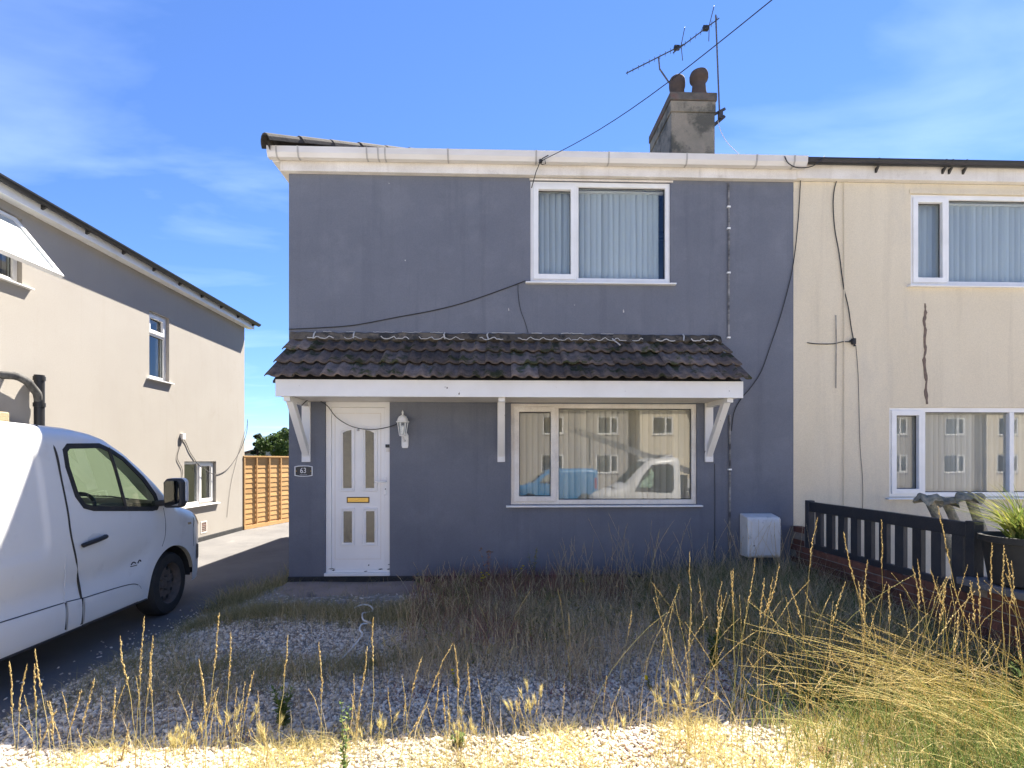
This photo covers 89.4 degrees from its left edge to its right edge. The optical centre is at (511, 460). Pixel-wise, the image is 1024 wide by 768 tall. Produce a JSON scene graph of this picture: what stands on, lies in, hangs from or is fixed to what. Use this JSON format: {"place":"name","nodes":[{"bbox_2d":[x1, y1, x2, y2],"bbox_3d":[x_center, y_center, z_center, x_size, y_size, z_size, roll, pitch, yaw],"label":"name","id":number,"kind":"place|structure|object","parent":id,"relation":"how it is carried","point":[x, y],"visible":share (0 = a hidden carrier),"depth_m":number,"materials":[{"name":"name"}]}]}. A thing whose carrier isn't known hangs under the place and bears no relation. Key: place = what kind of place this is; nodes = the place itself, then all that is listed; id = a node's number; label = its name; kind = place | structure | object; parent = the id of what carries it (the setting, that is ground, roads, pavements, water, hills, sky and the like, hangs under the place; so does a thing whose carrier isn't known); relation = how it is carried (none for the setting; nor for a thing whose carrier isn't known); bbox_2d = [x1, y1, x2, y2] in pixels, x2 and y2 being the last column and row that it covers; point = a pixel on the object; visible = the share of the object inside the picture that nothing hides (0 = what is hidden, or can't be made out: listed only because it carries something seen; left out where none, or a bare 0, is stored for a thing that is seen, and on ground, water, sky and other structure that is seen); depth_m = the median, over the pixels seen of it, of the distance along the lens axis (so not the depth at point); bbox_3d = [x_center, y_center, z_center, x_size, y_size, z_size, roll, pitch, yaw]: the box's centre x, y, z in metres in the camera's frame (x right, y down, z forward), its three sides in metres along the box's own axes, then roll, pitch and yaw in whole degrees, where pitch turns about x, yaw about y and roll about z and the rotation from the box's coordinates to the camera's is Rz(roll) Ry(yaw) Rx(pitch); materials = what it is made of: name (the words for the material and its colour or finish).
{"place":"outdoors","nodes":[
{"label":"outdoors","id":0,"kind":"place"},
{"bbox_2d":[0,522,288,736],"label":"driveway","id":1,"kind":"structure","parent":0,"point":[239,557],"depth_m":5.27,"materials":[{"name":"grey concrete"}]},
{"bbox_2d":[0,421,198,660],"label":"white van","id":2,"kind":"object","parent":1,"relation":"on","point":[71,559],"visible":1,"depth_m":4.25,"materials":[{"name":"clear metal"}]},
{"bbox_2d":[0,605,206,730],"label":"stray gravel","id":3,"kind":"structure","parent":1,"relation":"on","point":[43,693],"depth_m":3.96,"materials":[{"name":"grey gravel"}]},
{"bbox_2d":[0,609,210,741],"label":"kerb grass","id":4,"kind":"structure","parent":1,"relation":"on","point":[69,689],"depth_m":3.38,"materials":[{"name":"plant"}]},
{"bbox_2d":[273,581,424,597],"bbox_3d":[-1.821,1.570,5.937,1.770,0.209,0.742,0,0,-2],"label":"door apron","id":5,"kind":"object","parent":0,"point":[386,588],"depth_m":6.01,"materials":[{"name":"concrete"}]},
{"bbox_2d":[0,581,1022,767],"bbox_3d":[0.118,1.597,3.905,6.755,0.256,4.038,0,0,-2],"label":"gravel","id":6,"kind":"structure","parent":0,"point":[7,745],"depth_m":3.40,"materials":[{"name":"grey gravel"}]},
{"bbox_2d":[167,718,197,767],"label":"barley tuft","id":7,"kind":"object","parent":6,"relation":"on","point":[172,741],"visible":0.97,"depth_m":2.82,"materials":[{"name":"plant"}]},
{"bbox_2d":[198,701,257,761],"bbox_3d":[-1.586,1.517,2.919,0.268,0.352,0.238,0,0,-2],"label":"barley tuft","id":8,"kind":"object","parent":6,"relation":"on","point":[236,715],"visible":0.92,"depth_m":2.91,"materials":[{"name":"plant"}]},
{"bbox_2d":[187,564,298,613],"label":"verge grass","id":9,"kind":"structure","parent":6,"relation":"on","point":[221,602],"depth_m":5.94,"materials":[{"name":"green plant"}]},
{"bbox_2d":[256,715,284,767],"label":"barley tuft","id":10,"kind":"object","parent":6,"relation":"on","point":[262,733],"visible":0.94,"depth_m":2.79,"materials":[{"name":"plant"}]},
{"bbox_2d":[268,685,295,728],"bbox_3d":[-1.439,1.545,3.252,0.152,0.290,0.124,0,0,-2],"label":"leafy weed","id":11,"kind":"object","parent":6,"relation":"on","point":[283,709],"visible":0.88,"depth_m":3.26,"materials":[{"name":"green plant"}]},
{"bbox_2d":[156,630,477,692],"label":"path grass","id":12,"kind":"structure","parent":6,"relation":"on","point":[318,672],"depth_m":4.05,"materials":[{"name":"plant"}]},
{"bbox_2d":[170,594,463,639],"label":"apron grass","id":13,"kind":"structure","parent":6,"relation":"on","point":[288,610],"depth_m":5.08,"materials":[{"name":"green plant"}]},
{"bbox_2d":[338,701,351,767],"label":"leafy weed","id":14,"kind":"object","parent":6,"relation":"on","point":[344,763],"visible":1,"depth_m":2.73,"materials":[{"name":"green plant"}]},
{"bbox_2d":[338,604,372,661],"bbox_3d":[-1.399,1.530,4.694,0.218,0.158,1.174,0,0,-10],"label":"white strap","id":15,"kind":"object","parent":6,"relation":"on","point":[369,622],"visible":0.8,"depth_m":4.81,"materials":[{"name":"white plastic"}]},
{"bbox_2d":[9,535,721,767],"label":"grass stalks","id":16,"kind":"object","parent":6,"relation":"on","point":[87,707],"depth_m":2.55,"materials":[{"name":"plant"}]},
{"bbox_2d":[342,711,398,767],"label":"barley tuft","id":17,"kind":"object","parent":6,"relation":"on","point":[379,723],"visible":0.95,"depth_m":2.85,"materials":[{"name":"plant"}]},
{"bbox_2d":[451,669,456,685],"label":"ragwort","id":18,"kind":"object","parent":6,"relation":"on","point":[454,680],"visible":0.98,"depth_m":3.74,"materials":[{"name":"green plant"}]},
{"bbox_2d":[448,730,465,746],"bbox_3d":[-0.301,1.605,2.989,0.115,0.091,0.087,0,0,29],"label":"leafy weed","id":19,"kind":"object","parent":6,"relation":"on","point":[461,736],"visible":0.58,"depth_m":2.98,"materials":[{"name":"green plant"}]},
{"bbox_2d":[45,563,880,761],"bbox_3d":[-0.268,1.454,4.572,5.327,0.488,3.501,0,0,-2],"label":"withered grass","id":20,"kind":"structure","parent":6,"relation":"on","point":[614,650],"depth_m":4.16,"materials":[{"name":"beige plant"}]},
{"bbox_2d":[446,706,479,767],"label":"barley tuft","id":21,"kind":"object","parent":6,"relation":"on","point":[459,724],"visible":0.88,"depth_m":2.80,"materials":[{"name":"plant"}]},
{"bbox_2d":[480,572,489,590],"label":"ragwort","id":22,"kind":"object","parent":6,"relation":"on","point":[483,579],"visible":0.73,"depth_m":5.78,"materials":[{"name":"green plant"}]},
{"bbox_2d":[479,547,492,580],"bbox_3d":[-0.291,1.245,5.983,0.176,0.493,0.122,0,0,-44],"label":"thistle","id":23,"kind":"object","parent":6,"relation":"on","point":[489,551],"visible":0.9,"depth_m":5.99,"materials":[{"name":"green plant"}]},
{"bbox_2d":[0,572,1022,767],"bbox_3d":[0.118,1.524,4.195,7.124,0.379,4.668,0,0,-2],"label":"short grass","id":24,"kind":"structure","parent":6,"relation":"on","point":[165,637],"depth_m":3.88,"materials":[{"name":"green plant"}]},
{"bbox_2d":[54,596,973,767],"bbox_3d":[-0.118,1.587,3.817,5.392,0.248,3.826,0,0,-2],"label":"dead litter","id":25,"kind":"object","parent":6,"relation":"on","point":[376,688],"visible":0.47,"depth_m":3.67,"materials":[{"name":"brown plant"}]},
{"bbox_2d":[504,679,542,756],"bbox_3d":[0.075,1.424,2.923,0.296,0.451,0.146,0,0,-23],"label":"barley tuft","id":26,"kind":"object","parent":6,"relation":"on","point":[534,700],"visible":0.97,"depth_m":2.89,"materials":[{"name":"plant"}]},
{"bbox_2d":[40,698,1023,767],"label":"foreground straw","id":27,"kind":"object","parent":6,"relation":"on","point":[676,727],"visible":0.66,"depth_m":2.88,"materials":[{"name":"beige plant"}]},
{"bbox_2d":[528,549,537,578],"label":"wall weed","id":28,"kind":"object","parent":6,"relation":"on","point":[533,575],"depth_m":6.14,"materials":[{"name":"plant"}]},
{"bbox_2d":[401,559,733,651],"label":"sorrel stems","id":29,"kind":"object","parent":6,"relation":"on","point":[504,593],"visible":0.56,"depth_m":5.54,"materials":[{"name":"brown plant"}]},
{"bbox_2d":[205,608,962,767],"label":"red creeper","id":30,"kind":"object","parent":6,"relation":"on","point":[586,698],"visible":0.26,"depth_m":3.62,"materials":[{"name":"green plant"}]},
{"bbox_2d":[600,714,626,761],"bbox_3d":[0.545,1.489,2.788,0.180,0.307,0.113,0,0,-2],"label":"barley tuft","id":31,"kind":"object","parent":6,"relation":"on","point":[616,727],"visible":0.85,"depth_m":2.80,"materials":[{"name":"plant"}]},
{"bbox_2d":[367,518,886,686],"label":"shaded grass stalks","id":32,"kind":"object","parent":6,"relation":"on","point":[597,599],"visible":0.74,"depth_m":4.85,"materials":[{"name":"plant"}]},
{"bbox_2d":[378,567,897,663],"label":"broadleaf weeds","id":33,"kind":"object","parent":6,"relation":"on","point":[599,612],"visible":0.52,"depth_m":4.85,"materials":[{"name":"green plant"}]},
{"bbox_2d":[644,675,652,690],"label":"ragwort","id":34,"kind":"object","parent":6,"relation":"on","point":[648,682],"visible":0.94,"depth_m":3.63,"materials":[{"name":"green plant"}]},
{"bbox_2d":[339,553,1023,727],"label":"tall green grass","id":35,"kind":"structure","parent":6,"relation":"on","point":[708,602],"depth_m":4.56,"materials":[{"name":"green plant"}]},
{"bbox_2d":[650,672,719,754],"bbox_3d":[0.949,1.419,2.904,0.274,0.410,0.348,0,0,-19],"label":"barley tuft","id":36,"kind":"object","parent":6,"relation":"on","point":[678,694],"visible":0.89,"depth_m":2.89,"materials":[{"name":"plant"}]},
{"bbox_2d":[705,624,721,667],"bbox_3d":[1.536,1.427,3.949,0.145,0.319,0.146,0,0,26],"label":"leafy weed","id":37,"kind":"object","parent":6,"relation":"on","point":[714,638],"visible":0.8,"depth_m":3.95,"materials":[{"name":"green plant"}]},
{"bbox_2d":[589,507,1023,767],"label":"tall grass stalks","id":38,"kind":"object","parent":6,"relation":"on","point":[910,652],"depth_m":2.97,"materials":[{"name":"plant"}]},
{"bbox_2d":[818,742,830,759],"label":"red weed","id":39,"kind":"object","parent":6,"relation":"on","point":[824,751],"visible":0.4,"depth_m":2.81,"materials":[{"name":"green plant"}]},
{"bbox_2d":[641,546,1023,706],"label":"rank green growth","id":40,"kind":"object","parent":6,"relation":"on","point":[838,606],"visible":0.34,"depth_m":4.21,"materials":[{"name":"green plant"}]},
{"bbox_2d":[694,648,1023,767],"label":"fresh grass","id":41,"kind":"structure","parent":6,"relation":"on","point":[993,761],"depth_m":2.92,"materials":[{"name":"green plant"}]},
{"bbox_2d":[703,600,1023,767],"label":"flattened grass","id":42,"kind":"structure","parent":6,"relation":"on","point":[926,689],"depth_m":3.03,"materials":[{"name":"plant"}]},
{"bbox_2d":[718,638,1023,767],"bbox_3d":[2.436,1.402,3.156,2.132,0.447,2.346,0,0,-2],"label":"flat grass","id":43,"kind":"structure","parent":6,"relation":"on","point":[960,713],"depth_m":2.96,"materials":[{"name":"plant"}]},
{"bbox_2d":[1008,651,1023,710],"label":"leafy weed","id":44,"kind":"object","parent":6,"relation":"on","point":[1020,674],"visible":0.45,"depth_m":3.21,"materials":[{"name":"green plant"}]},
{"bbox_2d":[0,0,1023,451],"label":"sky","id":45,"kind":"structure","parent":0,"point":[143,121],"materials":[{"name":"blue"}]},
{"bbox_2d":[913,493,951,568],"bbox_3d":[4.305,0.963,5.143,0.587,1.286,0.233,0,0,-2],"label":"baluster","id":46,"kind":"object","parent":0,"point":[930,503],"visible":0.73,"depth_m":5.10,"materials":[{"name":"stone"}]},
{"bbox_2d":[936,496,959,520],"bbox_3d":[4.615,0.984,5.323,0.569,1.246,0.233,0,0,-2],"label":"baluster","id":47,"kind":"object","parent":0,"point":[951,514],"visible":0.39,"depth_m":5.27,"materials":[{"name":"stone"}]},
{"bbox_2d":[954,491,987,530],"bbox_3d":[4.581,0.952,5.032,0.537,1.307,0.233,0,0,-2],"label":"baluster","id":48,"kind":"object","parent":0,"point":[960,496],"visible":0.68,"depth_m":4.99,"materials":[{"name":"stone"}]},
{"bbox_3d":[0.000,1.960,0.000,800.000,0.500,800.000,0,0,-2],"label":"ground","id":49,"kind":"structure","parent":0,"visible":0},
{"bbox_2d":[0,173,260,541],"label":"beige house","id":50,"kind":"structure","parent":49,"relation":"on","point":[134,357],"depth_m":8.21,"materials":[{"name":"paint"}]},
{"bbox_2d":[0,210,63,289],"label":"window","id":51,"kind":"structure","parent":50,"relation":"in","point":[16,243],"depth_m":6.25,"materials":[{"name":"plastic"}]},
{"bbox_2d":[147,312,174,384],"bbox_3d":[-6.329,-2.012,9.235,0.185,1.202,0.687,0,0,-2],"label":"window","id":52,"kind":"structure","parent":50,"relation":"in","point":[161,335],"depth_m":9.41,"materials":[{"name":"plastic"}]},
{"bbox_2d":[180,433,185,439],"bbox_3d":[-6.287,-0.463,9.886,0.050,0.120,0.100,0,0,-2],"label":"cable box","id":53,"kind":"object","parent":50,"relation":"attached to","point":[182,436],"visible":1,"depth_m":9.86,"materials":[{"name":"plastic"}]},
{"bbox_2d":[183,461,220,508],"bbox_3d":[-6.370,0.464,10.536,0.185,0.906,1.294,0,0,-2],"label":"window","id":54,"kind":"structure","parent":50,"relation":"in","point":[198,500],"depth_m":10.59,"materials":[{"name":"plastic"}]},
{"bbox_2d":[184,419,247,474],"bbox_3d":[-6.340,-0.354,11.171,0.013,1.294,2.621,0,0,-2],"label":"cable","id":55,"kind":"object","parent":50,"relation":"attached to","point":[233,461],"visible":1,"depth_m":11.31,"materials":[{"name":"metal"}]},
{"bbox_2d":[227,426,246,512],"bbox_3d":[-6.366,0.154,12.014,0.007,2.213,0.983,0,0,-2],"label":"cable","id":56,"kind":"object","parent":50,"relation":"attached to","point":[234,468],"visible":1,"depth_m":11.82,"materials":[{"name":"metal"}]},
{"bbox_2d":[244,449,270,455],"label":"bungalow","id":57,"kind":"object","parent":49,"relation":"on","point":[246,453],"visible":0.03,"depth_m":41.36,"materials":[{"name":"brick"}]},
{"bbox_2d":[250,433,265,455],"bbox_3d":[-15.443,0.299,31.567,1.003,4.013,0.975,0,0,-2],"label":"dark tree","id":58,"kind":"object","parent":49,"relation":"on","point":[255,451],"visible":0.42,"depth_m":31.36,"materials":[{"name":"green plant"}]},
{"bbox_2d":[243,456,288,529],"bbox_3d":[-6.187,0.790,13.238,0.094,1.820,1.940,0,0,13],"label":"timber fence","id":59,"kind":"object","parent":49,"relation":"on","point":[265,490],"visible":0.76,"depth_m":13.06,"materials":[{"name":"brown wood"}]},
{"bbox_2d":[255,427,288,455],"bbox_3d":[-13.366,0.212,29.617,2.909,4.186,2.605,0,0,-2],"label":"leafy tree","id":60,"kind":"object","parent":49,"relation":"on","point":[276,444],"visible":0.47,"depth_m":28.80,"materials":[{"name":"green plant"}]},
{"bbox_2d":[261,67,807,583],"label":"grey house","id":61,"kind":"structure","parent":49,"relation":"on","point":[609,389],"depth_m":6.36,"materials":[{"name":"paint"}]},
{"bbox_2d":[294,465,312,476],"bbox_3d":[-2.530,0.125,6.285,0.216,0.136,0.016,0,0,-2],"label":"house number sign","id":62,"kind":"object","parent":61,"relation":"attached to","point":[303,471],"visible":1,"depth_m":6.28,"materials":[{"name":"plastic"}]},
{"bbox_2d":[302,400,396,429],"bbox_3d":[-1.943,-0.562,6.248,1.095,0.373,0.227,0,0,-16],"label":"cable","id":63,"kind":"object","parent":61,"relation":"attached to","point":[350,425],"visible":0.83,"depth_m":6.28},
{"bbox_2d":[324,402,389,575],"bbox_3d":[-1.885,0.340,6.345,0.797,2.127,0.138,0,0,-2],"label":"front door","id":64,"kind":"structure","parent":61,"relation":"in","point":[357,460],"depth_m":6.36,"materials":[{"name":"plastic"}]},
{"bbox_2d":[396,410,408,447],"bbox_3d":[-1.316,-0.384,6.239,0.160,0.457,0.184,0,0,-2],"label":"wall lantern","id":65,"kind":"object","parent":61,"relation":"attached to","point":[402,418],"depth_m":6.22,"materials":[{"name":"plastic"}]},
{"bbox_2d":[289,281,524,329],"bbox_3d":[-1.270,-1.905,6.321,2.876,0.630,0.012,0,0,-2],"label":"cable","id":66,"kind":"object","parent":61,"relation":"attached to","point":[409,314],"visible":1,"depth_m":6.32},
{"bbox_2d":[531,155,548,187],"bbox_3d":[0.324,-3.478,6.209,0.256,0.318,0.061,0,0,35],"label":"wire clamp","id":67,"kind":"object","parent":61,"relation":"attached to","point":[540,161],"visible":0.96,"depth_m":6.18,"materials":[{"name":"grey plastic"}]},
{"bbox_2d":[541,0,771,160],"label":"overhead wire","id":68,"kind":"object","parent":67,"relation":"attached to","point":[668,81],"visible":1,"depth_m":4.20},
{"bbox_2d":[525,182,676,285],"bbox_3d":[1.096,-2.818,6.481,1.866,1.278,0.256,0,0,-2],"label":"window","id":69,"kind":"structure","parent":61,"relation":"in","point":[577,237],"depth_m":6.57,"materials":[{"name":"plastic"}]},
{"bbox_2d":[506,404,702,507],"bbox_3d":[1.142,-0.068,6.483,2.437,1.278,0.259,0,0,-2],"label":"window","id":70,"kind":"structure","parent":61,"relation":"in","point":[561,453],"depth_m":6.57,"materials":[{"name":"plastic"}]},
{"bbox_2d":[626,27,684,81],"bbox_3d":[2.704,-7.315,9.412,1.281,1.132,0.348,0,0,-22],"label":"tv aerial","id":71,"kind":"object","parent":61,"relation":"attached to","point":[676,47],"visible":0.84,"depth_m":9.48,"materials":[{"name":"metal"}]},
{"bbox_2d":[714,463,714,559],"bbox_3d":[2.523,0.637,6.435,0.012,1.207,0.009,0,0,-2],"label":"conduit","id":72,"kind":"object","parent":61,"relation":"attached to","point":[714,528],"visible":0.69,"depth_m":6.43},
{"bbox_2d":[715,107,725,125],"bbox_3d":[3.584,-5.979,9.025,0.282,0.358,0.071,0,0,8],"label":"aerial bracket","id":73,"kind":"object","parent":61,"relation":"attached to","point":[721,116],"visible":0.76,"depth_m":9.01,"materials":[{"name":"metal"}]},
{"bbox_2d":[673,7,719,109],"bbox_3d":[3.194,-6.903,8.806,0.970,1.728,0.344,0,0,-31],"label":"tv aerial","id":74,"kind":"object","parent":73,"relation":"attached to","point":[705,28],"visible":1,"depth_m":9.00,"materials":[{"name":"metal"}]},
{"bbox_2d":[718,122,738,153],"bbox_3d":[3.744,-5.516,8.886,0.417,0.805,0.063,0,0,44],"label":"cable","id":75,"kind":"object","parent":73,"relation":"hanging from","point":[725,139],"visible":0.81,"depth_m":8.93,"materials":[{"name":"plastic"}]},
{"bbox_2d":[727,183,730,338],"bbox_3d":[2.697,-2.489,6.441,0.040,1.932,0.030,0,0,-2],"label":"conduit","id":76,"kind":"object","parent":61,"relation":"attached to","point":[728,229],"visible":1,"depth_m":6.43,"materials":[{"name":"plastic"}]},
{"bbox_2d":[728,415,731,559],"bbox_3d":[2.711,0.336,6.441,0.042,1.812,0.031,0,0,-2],"label":"conduit","id":77,"kind":"object","parent":61,"relation":"attached to","point":[729,469],"visible":0.89,"depth_m":6.43,"materials":[{"name":"plastic"}]},
{"bbox_2d":[740,513,781,557],"bbox_3d":[3.052,0.915,6.351,0.416,0.519,0.233,0,0,-2],"label":"meter box","id":78,"kind":"object","parent":61,"relation":"attached to","point":[750,520],"visible":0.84,"depth_m":6.25,"materials":[{"name":"white plastic"}]},
{"bbox_2d":[752,521,780,555],"bbox_3d":[3.069,0.939,6.247,0.353,0.411,0.012,0,0,-2],"label":"door","id":79,"kind":"structure","parent":78,"relation":"in","point":[777,538],"depth_m":6.24,"materials":[{"name":"white plastic"}]},
{"bbox_2d":[731,180,800,430],"bbox_3d":[3.171,-2.067,6.454,0.891,3.398,0.011,0,0,-2],"label":"cable","id":80,"kind":"object","parent":61,"relation":"attached to","point":[782,307],"visible":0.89,"depth_m":6.46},
{"bbox_2d":[784,156,824,167],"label":"cable","id":81,"kind":"object","parent":61,"relation":"attached to","point":[801,167],"visible":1,"depth_m":6.28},
{"bbox_2d":[790,526,1023,677],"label":"garden wall","id":82,"kind":"structure","parent":49,"relation":"on","point":[876,575],"depth_m":4.44,"materials":[{"name":"brick"}]},
{"bbox_2d":[805,500,983,593],"bbox_3d":[3.573,0.762,5.089,0.080,0.585,2.190,0,0,-2],"label":"timber balustrade","id":83,"kind":"object","parent":82,"relation":"on","point":[967,547],"visible":0.79,"depth_m":4.74,"materials":[{"name":"black wood"}]},
{"bbox_2d":[956,576,1023,600],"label":"coping slab","id":84,"kind":"structure","parent":82,"relation":"on","point":[985,586],"depth_m":3.78,"materials":[{"name":"grey concrete"}]},
{"bbox_2d":[977,531,1023,589],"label":"plant pot","id":85,"kind":"object","parent":84,"relation":"on","point":[999,541],"visible":0.88,"depth_m":3.66,"materials":[{"name":"black plastic"}]},
{"bbox_2d":[928,484,1023,538],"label":"spiky plant","id":86,"kind":"object","parent":85,"relation":"in","point":[1012,523],"visible":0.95,"depth_m":3.73,"materials":[{"name":"green plant"}]},
{"bbox_2d":[793,157,1023,578],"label":"cream house","id":87,"kind":"structure","parent":49,"relation":"on","point":[934,270],"depth_m":6.53,"materials":[{"name":"paint"}]},
{"bbox_2d":[807,341,850,344],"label":"cable","id":88,"kind":"object","parent":87,"relation":"attached to","point":[827,344],"visible":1,"depth_m":6.48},
{"bbox_2d":[835,315,836,387],"bbox_3d":[4.061,-1.368,6.484,0.013,0.912,0.010,0,0,21],"label":"conduit","id":89,"kind":"object","parent":87,"relation":"attached to","point":[836,349],"visible":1,"depth_m":6.48,"materials":[{"name":"grey plastic"}]},
{"bbox_2d":[833,181,853,337],"bbox_3d":[4.156,-2.612,6.487,0.272,2.210,0.012,0,0,-2],"label":"cable","id":90,"kind":"object","parent":87,"relation":"attached to","point":[840,259],"visible":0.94,"depth_m":6.48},
{"bbox_2d":[843,183,844,505],"bbox_3d":[4.165,-1.453,6.487,0.015,4.055,0.012,0,0,21],"label":"conduit","id":91,"kind":"object","parent":87,"relation":"attached to","point":[844,351],"visible":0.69,"depth_m":6.48,"materials":[{"name":"beige plastic"}]},
{"bbox_2d":[849,338,855,346],"bbox_3d":[4.262,-1.482,6.477,0.074,0.102,0.042,0,0,-2],"label":"cable junction","id":92,"kind":"object","parent":87,"relation":"attached to","point":[853,341],"visible":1,"depth_m":6.46,"materials":[{"name":"black plastic"}]},
{"bbox_2d":[856,349,862,507],"bbox_3d":[4.364,-0.372,6.500,0.095,2.167,0.006,0,0,-2],"label":"cable","id":93,"kind":"object","parent":87,"relation":"attached to","point":[859,426],"visible":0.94,"depth_m":6.50,"materials":[{"name":"metal"}]},
{"bbox_2d":[885,407,1023,499],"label":"window","id":94,"kind":"structure","parent":87,"relation":"in","point":[939,451],"depth_m":6.71,"materials":[{"name":"plastic"}]},
{"bbox_2d":[907,195,1023,288],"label":"window","id":95,"kind":"structure","parent":87,"relation":"in","point":[962,244],"depth_m":6.71,"materials":[{"name":"plastic"}]}
]}

